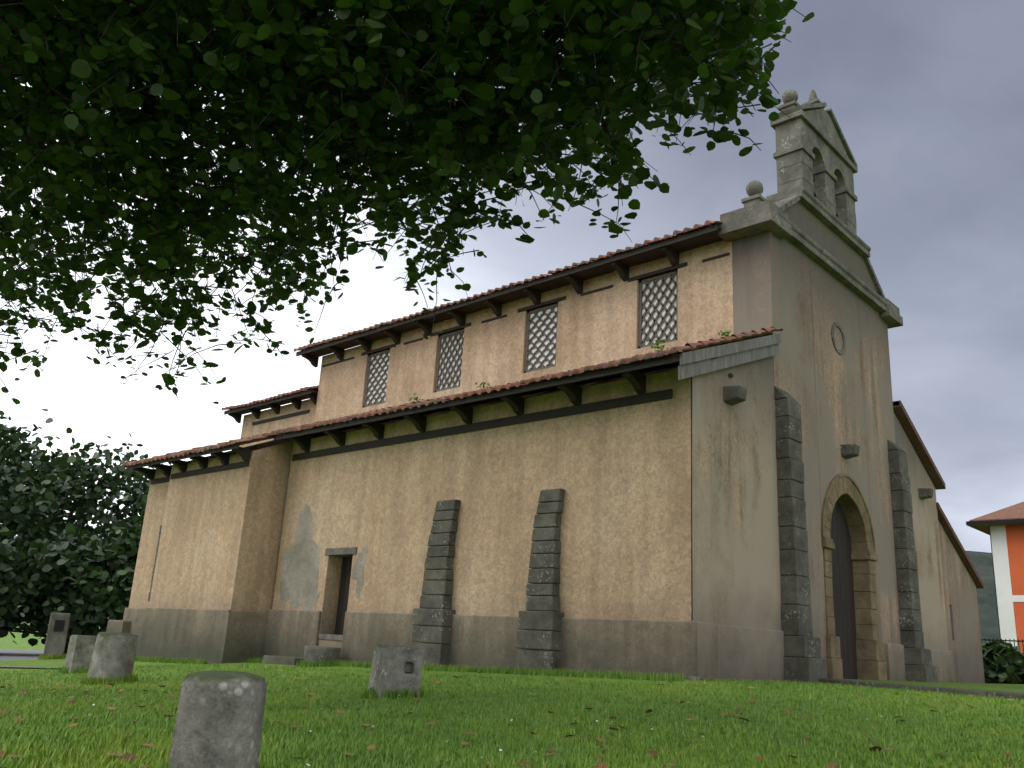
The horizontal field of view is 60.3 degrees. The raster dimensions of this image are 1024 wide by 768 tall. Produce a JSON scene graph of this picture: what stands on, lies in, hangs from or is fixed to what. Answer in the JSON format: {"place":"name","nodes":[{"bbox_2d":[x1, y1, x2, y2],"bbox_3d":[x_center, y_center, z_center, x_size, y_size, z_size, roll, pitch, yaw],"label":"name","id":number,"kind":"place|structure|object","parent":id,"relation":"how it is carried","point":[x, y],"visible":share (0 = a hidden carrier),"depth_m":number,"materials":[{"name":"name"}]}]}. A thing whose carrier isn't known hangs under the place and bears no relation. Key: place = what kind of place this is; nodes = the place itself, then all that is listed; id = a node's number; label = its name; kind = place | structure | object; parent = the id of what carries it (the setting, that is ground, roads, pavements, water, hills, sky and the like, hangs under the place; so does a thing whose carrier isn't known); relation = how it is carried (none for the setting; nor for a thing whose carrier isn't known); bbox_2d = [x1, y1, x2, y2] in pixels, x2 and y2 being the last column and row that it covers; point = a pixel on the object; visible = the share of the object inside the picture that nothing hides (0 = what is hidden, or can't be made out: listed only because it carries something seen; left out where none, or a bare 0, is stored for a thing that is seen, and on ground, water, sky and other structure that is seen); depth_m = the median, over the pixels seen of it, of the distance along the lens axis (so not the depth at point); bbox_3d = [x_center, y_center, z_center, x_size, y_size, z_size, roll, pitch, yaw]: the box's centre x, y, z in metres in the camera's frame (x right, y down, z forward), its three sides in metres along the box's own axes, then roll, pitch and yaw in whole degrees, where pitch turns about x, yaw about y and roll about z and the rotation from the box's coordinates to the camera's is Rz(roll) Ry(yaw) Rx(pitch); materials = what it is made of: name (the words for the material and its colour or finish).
{"place":"outdoors","nodes":[
{"label":"outdoors","id":0,"kind":"place"},
{"bbox_2d":[0,649,60,667],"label":"road","id":1,"kind":"structure","parent":0,"point":[9,654],"depth_m":49.91,"materials":[{"name":"grey asphalt"}]},
{"bbox_2d":[0,622,1023,767],"bbox_3d":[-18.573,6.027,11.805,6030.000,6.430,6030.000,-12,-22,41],"label":"lawn","id":2,"kind":"structure","parent":0,"point":[337,713],"depth_m":8.45,"materials":[{"name":"green plant"}]},
{"bbox_2d":[0,525,48,637],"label":"hedge tree","id":3,"kind":"object","parent":2,"relation":"on","point":[11,558],"visible":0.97,"depth_m":45.95,"materials":[{"name":"green plant"}]},
{"bbox_2d":[0,409,102,619],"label":"tree","id":4,"kind":"object","parent":2,"relation":"on","point":[34,510],"visible":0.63,"depth_m":55.30,"materials":[{"name":"green plant"}]},
{"bbox_2d":[43,613,70,657],"bbox_3d":[-12.452,7.075,24.064,0.503,1.610,0.271,10,-18,-25],"label":"stone stele","id":5,"kind":"object","parent":2,"relation":"on","point":[56,637],"visible":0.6,"depth_m":24.03,"materials":[{"name":"grey stone"}]},
{"bbox_2d":[0,410,119,602],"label":"tree","id":6,"kind":"object","parent":2,"relation":"on","point":[16,473],"visible":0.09,"depth_m":63.49,"materials":[{"name":"green plant"}]},
{"bbox_2d":[0,522,137,650],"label":"hedge tree","id":7,"kind":"object","parent":2,"relation":"on","point":[53,563],"visible":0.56,"depth_m":48.12,"materials":[{"name":"green plant"}]},
{"bbox_2d":[64,635,96,672],"bbox_3d":[-8.490,5.593,17.606,0.720,1.100,0.500,17,-22,-39],"label":"gravestone","id":8,"kind":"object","parent":2,"relation":"on","point":[80,650],"depth_m":17.41,"materials":[{"name":"grey stone"}]},
{"bbox_2d":[0,427,170,654],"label":"tree","id":9,"kind":"object","parent":2,"relation":"on","point":[115,484],"visible":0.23,"depth_m":64.06,"materials":[{"name":"green plant"}]},
{"bbox_2d":[56,494,147,632],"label":"tree","id":10,"kind":"object","parent":2,"relation":"on","point":[123,529],"visible":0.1,"depth_m":51.52,"materials":[{"name":"green plant"}]},
{"bbox_2d":[86,632,138,681],"bbox_3d":[-6.578,4.692,14.466,0.673,1.183,0.680,13,-22,-23],"label":"gravestone","id":11,"kind":"object","parent":2,"relation":"on","point":[113,654],"visible":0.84,"depth_m":14.31,"materials":[{"name":"grey stone"}]},
{"bbox_2d":[168,671,266,767],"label":"gravestone","id":12,"kind":"object","parent":2,"relation":"on","point":[219,720],"visible":1,"depth_m":4.18,"materials":[{"name":"grey stone"}]},
{"bbox_2d":[303,645,340,665],"bbox_3d":[-4.033,5.952,18.598,0.763,0.821,0.770,-7,-20,32],"label":"stone block","id":13,"kind":"object","parent":2,"relation":"on","point":[318,654],"visible":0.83,"depth_m":18.38,"materials":[{"name":"grey stone"}]},
{"bbox_2d":[368,644,423,699],"bbox_3d":[-1.499,3.851,11.171,0.540,1.020,0.500,13,-17,-24],"label":"gravestone","id":14,"kind":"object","parent":2,"relation":"on","point":[395,667],"depth_m":11.04,"materials":[{"name":"grey stone"}]},
{"bbox_2d":[0,0,813,404],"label":"lime tree","id":15,"kind":"object","parent":2,"relation":"on","point":[352,78],"visible":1,"depth_m":7.15,"materials":[{"name":"green plant"}]},
{"bbox_2d":[17,551,999,666],"bbox_3d":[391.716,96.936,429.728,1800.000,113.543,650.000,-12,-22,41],"label":"hill forest","id":16,"kind":"object","parent":2,"relation":"on","point":[982,562],"depth_m":338.33,"materials":[{"name":"green plant"}]},
{"bbox_2d":[106,89,984,682],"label":"church","id":17,"kind":"structure","parent":2,"relation":"on","point":[698,451],"depth_m":18.81,"materials":[{"name":"paint"}]},
{"bbox_2d":[262,655,1023,700],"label":"paving stones","id":18,"kind":"object","parent":2,"relation":"on","point":[281,660],"visible":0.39,"depth_m":13.93,"materials":[{"name":"grey stone"}]},
{"bbox_2d":[966,502,1023,652],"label":"house","id":19,"kind":"structure","parent":2,"relation":"on","point":[1003,528],"depth_m":34.76,"materials":[{"name":"orange"}]},
{"bbox_2d":[981,639,1023,683],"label":"bush","id":20,"kind":"object","parent":2,"relation":"on","point":[1007,659],"visible":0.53,"depth_m":28.36,"materials":[{"name":"green plant"}]},
{"bbox_2d":[0,0,1023,552],"label":"sky","id":21,"kind":"structure","parent":0,"point":[926,97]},
{"bbox_2d":[845,679,1023,692],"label":"terrace lawn","id":22,"kind":"structure","parent":0,"point":[1017,688],"depth_m":17.38,"materials":[{"name":"green plant"}]},
{"bbox_2d":[981,638,1023,652],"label":"garden railing","id":23,"kind":"object","parent":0,"point":[1005,640],"visible":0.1,"depth_m":30.22,"materials":[{"name":"black metal"}]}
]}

